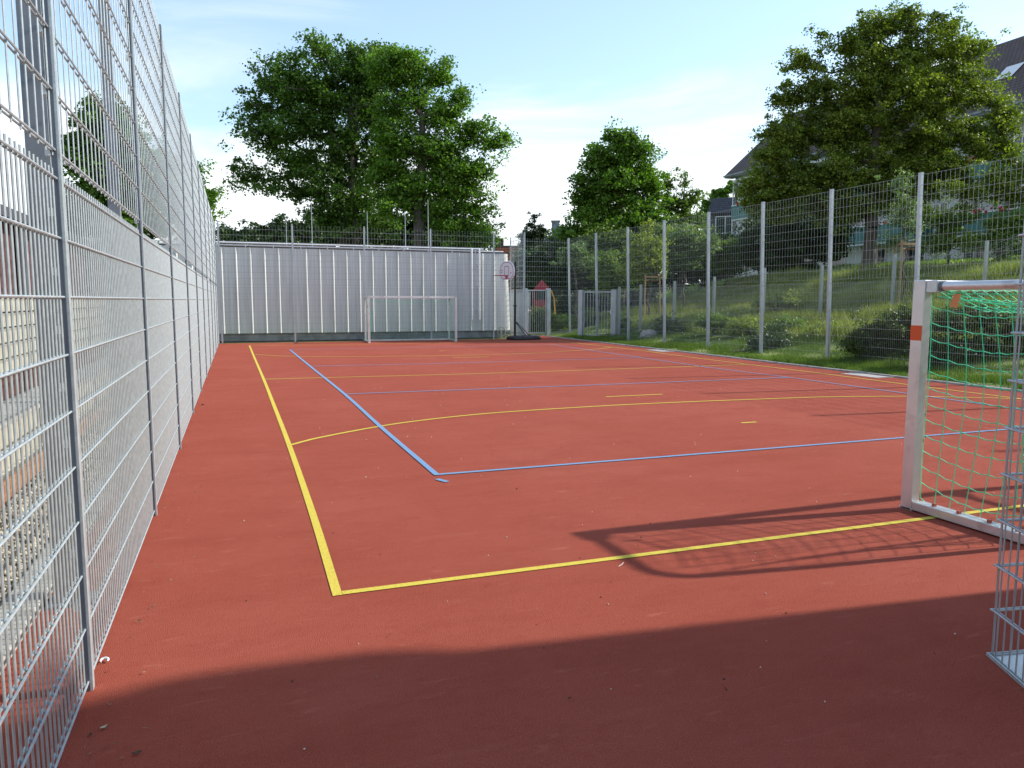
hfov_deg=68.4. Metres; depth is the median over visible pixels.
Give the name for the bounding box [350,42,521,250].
broadleaf tree
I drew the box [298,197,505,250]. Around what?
hedge
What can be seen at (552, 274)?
dark tree
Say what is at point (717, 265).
shrub
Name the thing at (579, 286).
dark tree
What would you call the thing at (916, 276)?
fence
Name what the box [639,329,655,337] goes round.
boulder
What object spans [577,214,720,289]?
dark tree
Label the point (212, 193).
broadleaf tree
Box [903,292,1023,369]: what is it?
bush
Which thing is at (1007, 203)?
window
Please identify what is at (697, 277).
hedge
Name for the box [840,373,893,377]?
drain cover
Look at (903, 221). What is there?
young tree
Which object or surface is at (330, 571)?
yellow court lines
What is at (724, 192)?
broadleaf tree
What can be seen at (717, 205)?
house
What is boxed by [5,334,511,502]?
ground
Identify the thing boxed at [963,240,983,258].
window
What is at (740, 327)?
shrub
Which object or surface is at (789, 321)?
shrub
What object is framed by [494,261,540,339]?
basketball stand
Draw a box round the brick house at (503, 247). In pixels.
[494,238,517,288]
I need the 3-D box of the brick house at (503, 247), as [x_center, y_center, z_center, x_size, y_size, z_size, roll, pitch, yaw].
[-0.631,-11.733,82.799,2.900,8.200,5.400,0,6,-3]
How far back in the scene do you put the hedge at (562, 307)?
45.39 m
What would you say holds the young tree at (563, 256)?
on the hillside
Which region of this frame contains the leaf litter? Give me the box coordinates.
[84,364,993,757]
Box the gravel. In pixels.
[0,413,117,604]
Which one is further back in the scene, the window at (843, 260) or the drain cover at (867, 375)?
the window at (843, 260)
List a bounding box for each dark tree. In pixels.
[503,236,593,302]
[508,243,634,304]
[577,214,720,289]
[725,212,862,274]
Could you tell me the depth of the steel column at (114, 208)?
7.02 m
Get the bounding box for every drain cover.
[649,349,674,351]
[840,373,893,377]
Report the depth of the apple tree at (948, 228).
30.79 m
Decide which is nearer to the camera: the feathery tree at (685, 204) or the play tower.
the play tower
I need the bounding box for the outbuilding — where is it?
[0,204,112,400]
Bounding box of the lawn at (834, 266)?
[657,254,1023,299]
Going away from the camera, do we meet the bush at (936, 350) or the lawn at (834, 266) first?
the bush at (936, 350)
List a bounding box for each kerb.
[0,461,117,674]
[508,335,1021,391]
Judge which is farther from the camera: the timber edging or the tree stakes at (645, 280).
the tree stakes at (645, 280)
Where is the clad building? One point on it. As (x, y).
(350, 267)
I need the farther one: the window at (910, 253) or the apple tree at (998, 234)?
the window at (910, 253)
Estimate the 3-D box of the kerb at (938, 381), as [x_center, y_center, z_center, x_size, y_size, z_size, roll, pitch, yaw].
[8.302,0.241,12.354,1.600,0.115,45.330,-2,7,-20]
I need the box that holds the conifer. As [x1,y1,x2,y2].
[515,211,552,278]
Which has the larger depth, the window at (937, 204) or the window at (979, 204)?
the window at (937, 204)
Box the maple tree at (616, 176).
[544,116,677,309]
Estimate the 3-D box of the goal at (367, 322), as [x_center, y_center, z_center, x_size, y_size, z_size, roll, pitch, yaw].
[-3.864,-2.476,28.648,3.404,1.717,1.040,-2,7,-20]
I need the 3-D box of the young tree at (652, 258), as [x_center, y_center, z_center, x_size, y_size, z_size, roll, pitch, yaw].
[6.467,-5.555,36.179,2.628,4.760,2.188,2,7,16]
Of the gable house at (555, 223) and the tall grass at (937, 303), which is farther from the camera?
the gable house at (555, 223)
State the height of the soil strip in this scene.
0.008 m
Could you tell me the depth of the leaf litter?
3.66 m
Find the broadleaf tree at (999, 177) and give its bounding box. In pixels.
[929,141,1023,210]
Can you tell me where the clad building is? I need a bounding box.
[88,207,509,341]
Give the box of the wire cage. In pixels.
[986,184,1023,687]
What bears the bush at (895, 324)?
on the hillside
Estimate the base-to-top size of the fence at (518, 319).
4.270 m
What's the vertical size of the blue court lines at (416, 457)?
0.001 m
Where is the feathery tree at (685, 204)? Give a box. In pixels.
[655,165,709,296]
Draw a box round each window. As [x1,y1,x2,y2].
[832,255,845,265]
[876,248,886,262]
[906,245,925,260]
[933,202,948,220]
[961,200,981,212]
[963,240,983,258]
[1002,191,1023,208]
[1011,136,1023,149]
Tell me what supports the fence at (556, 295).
on the hillside
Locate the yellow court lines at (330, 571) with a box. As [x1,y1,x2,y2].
[249,341,1023,595]
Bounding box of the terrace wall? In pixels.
[0,355,113,479]
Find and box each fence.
[0,0,219,767]
[217,221,524,343]
[510,233,523,334]
[513,240,570,334]
[567,156,1023,375]
[617,234,1023,335]
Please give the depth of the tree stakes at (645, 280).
35.56 m
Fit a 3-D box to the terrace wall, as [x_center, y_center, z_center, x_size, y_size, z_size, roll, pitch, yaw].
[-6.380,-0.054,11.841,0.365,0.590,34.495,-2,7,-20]
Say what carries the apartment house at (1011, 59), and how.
on the hillside
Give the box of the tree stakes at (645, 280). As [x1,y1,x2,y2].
[643,274,659,316]
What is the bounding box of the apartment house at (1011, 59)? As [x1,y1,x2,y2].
[723,36,1023,277]
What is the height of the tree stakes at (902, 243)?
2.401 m
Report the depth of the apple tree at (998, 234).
28.79 m
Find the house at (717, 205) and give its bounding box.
[704,197,734,278]
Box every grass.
[544,257,1023,348]
[548,322,1023,389]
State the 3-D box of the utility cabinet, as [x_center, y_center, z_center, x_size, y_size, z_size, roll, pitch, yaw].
[0.140,-3.333,34.702,1.330,2.000,0.680,-2,7,-20]
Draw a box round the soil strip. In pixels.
[545,335,1020,389]
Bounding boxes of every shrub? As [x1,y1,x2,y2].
[531,306,566,331]
[560,303,632,330]
[586,248,643,309]
[602,313,638,331]
[650,310,687,333]
[687,310,733,332]
[689,234,750,284]
[719,312,766,336]
[742,320,800,350]
[750,288,804,313]
[757,313,809,333]
[800,317,840,338]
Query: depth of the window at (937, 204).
45.12 m
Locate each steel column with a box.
[15,0,95,610]
[96,0,121,217]
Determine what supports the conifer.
on the hillside
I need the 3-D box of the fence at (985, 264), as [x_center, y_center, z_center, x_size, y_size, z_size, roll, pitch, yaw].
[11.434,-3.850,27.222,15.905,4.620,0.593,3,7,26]
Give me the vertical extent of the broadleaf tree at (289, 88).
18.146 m
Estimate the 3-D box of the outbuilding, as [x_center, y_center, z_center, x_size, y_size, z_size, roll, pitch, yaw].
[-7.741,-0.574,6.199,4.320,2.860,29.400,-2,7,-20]
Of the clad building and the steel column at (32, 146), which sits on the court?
the steel column at (32, 146)
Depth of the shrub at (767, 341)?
22.34 m
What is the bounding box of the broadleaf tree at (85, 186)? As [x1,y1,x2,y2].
[61,89,180,241]
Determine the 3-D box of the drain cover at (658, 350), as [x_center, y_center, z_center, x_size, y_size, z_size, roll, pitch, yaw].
[4.635,-1.048,23.647,0.480,0.014,0.980,-2,7,-20]
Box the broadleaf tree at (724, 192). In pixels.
[692,179,734,223]
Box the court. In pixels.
[0,336,1023,767]
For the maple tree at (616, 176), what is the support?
on the hillside
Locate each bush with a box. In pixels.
[836,295,954,360]
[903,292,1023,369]
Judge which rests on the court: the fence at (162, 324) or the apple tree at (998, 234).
the fence at (162, 324)
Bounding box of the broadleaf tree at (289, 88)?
[217,27,413,247]
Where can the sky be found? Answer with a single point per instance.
(695, 75)
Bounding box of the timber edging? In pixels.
[0,399,111,506]
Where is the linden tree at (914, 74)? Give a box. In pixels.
[729,0,1023,270]
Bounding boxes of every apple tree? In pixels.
[911,198,988,262]
[961,203,1023,262]
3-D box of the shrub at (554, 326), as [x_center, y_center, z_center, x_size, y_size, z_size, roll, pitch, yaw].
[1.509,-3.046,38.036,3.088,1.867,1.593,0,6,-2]
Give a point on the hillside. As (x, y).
(882, 285)
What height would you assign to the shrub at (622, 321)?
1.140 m
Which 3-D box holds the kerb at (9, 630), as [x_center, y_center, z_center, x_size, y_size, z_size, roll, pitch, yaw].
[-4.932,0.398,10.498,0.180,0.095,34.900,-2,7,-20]
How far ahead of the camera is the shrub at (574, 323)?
36.72 m
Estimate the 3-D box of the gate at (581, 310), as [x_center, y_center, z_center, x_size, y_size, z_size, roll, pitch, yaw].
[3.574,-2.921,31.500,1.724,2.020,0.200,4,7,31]
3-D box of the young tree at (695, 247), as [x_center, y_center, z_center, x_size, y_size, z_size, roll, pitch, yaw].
[8.780,-5.776,37.132,3.295,4.484,2.084,1,6,4]
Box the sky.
[0,0,1023,283]
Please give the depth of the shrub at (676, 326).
28.83 m
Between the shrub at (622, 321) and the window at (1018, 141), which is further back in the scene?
the window at (1018, 141)
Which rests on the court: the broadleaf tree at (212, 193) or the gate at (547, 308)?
the gate at (547, 308)
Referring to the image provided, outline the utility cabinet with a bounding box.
[505,290,529,333]
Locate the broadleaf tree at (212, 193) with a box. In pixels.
[148,144,231,231]
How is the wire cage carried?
on the court
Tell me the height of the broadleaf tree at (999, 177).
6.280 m
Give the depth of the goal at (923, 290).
5.49 m
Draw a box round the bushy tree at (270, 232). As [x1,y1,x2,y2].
[215,213,326,245]
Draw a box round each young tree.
[548,240,594,321]
[618,217,674,317]
[666,222,723,309]
[874,167,930,300]
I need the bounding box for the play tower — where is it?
[531,280,555,313]
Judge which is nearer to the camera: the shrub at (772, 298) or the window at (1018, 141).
the shrub at (772, 298)
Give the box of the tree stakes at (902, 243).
[894,239,915,305]
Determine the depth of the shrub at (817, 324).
22.93 m
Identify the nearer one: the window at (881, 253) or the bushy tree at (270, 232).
the bushy tree at (270, 232)
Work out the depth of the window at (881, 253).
49.49 m
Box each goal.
[364,296,456,342]
[899,280,1023,543]
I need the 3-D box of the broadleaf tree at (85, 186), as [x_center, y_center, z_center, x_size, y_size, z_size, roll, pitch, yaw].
[-15.758,-6.689,30.011,5.441,9.739,4.641,-2,7,-20]
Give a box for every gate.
[525,288,550,334]
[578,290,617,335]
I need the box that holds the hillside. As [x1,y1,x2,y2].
[529,257,1023,386]
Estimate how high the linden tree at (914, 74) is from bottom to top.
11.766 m
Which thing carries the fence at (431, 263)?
on the court
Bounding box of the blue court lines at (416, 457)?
[290,345,1023,481]
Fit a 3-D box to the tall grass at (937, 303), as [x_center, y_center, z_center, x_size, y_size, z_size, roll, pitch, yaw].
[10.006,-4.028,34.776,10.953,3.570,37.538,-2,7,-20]
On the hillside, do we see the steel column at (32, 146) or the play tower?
the play tower
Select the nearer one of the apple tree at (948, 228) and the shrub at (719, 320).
the shrub at (719, 320)
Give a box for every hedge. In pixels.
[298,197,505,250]
[531,278,662,317]
[629,229,751,293]
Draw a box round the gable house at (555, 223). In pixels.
[544,220,607,295]
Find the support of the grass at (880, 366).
on the hillside
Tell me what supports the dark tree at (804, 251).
on the hillside
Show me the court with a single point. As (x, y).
(854, 670)

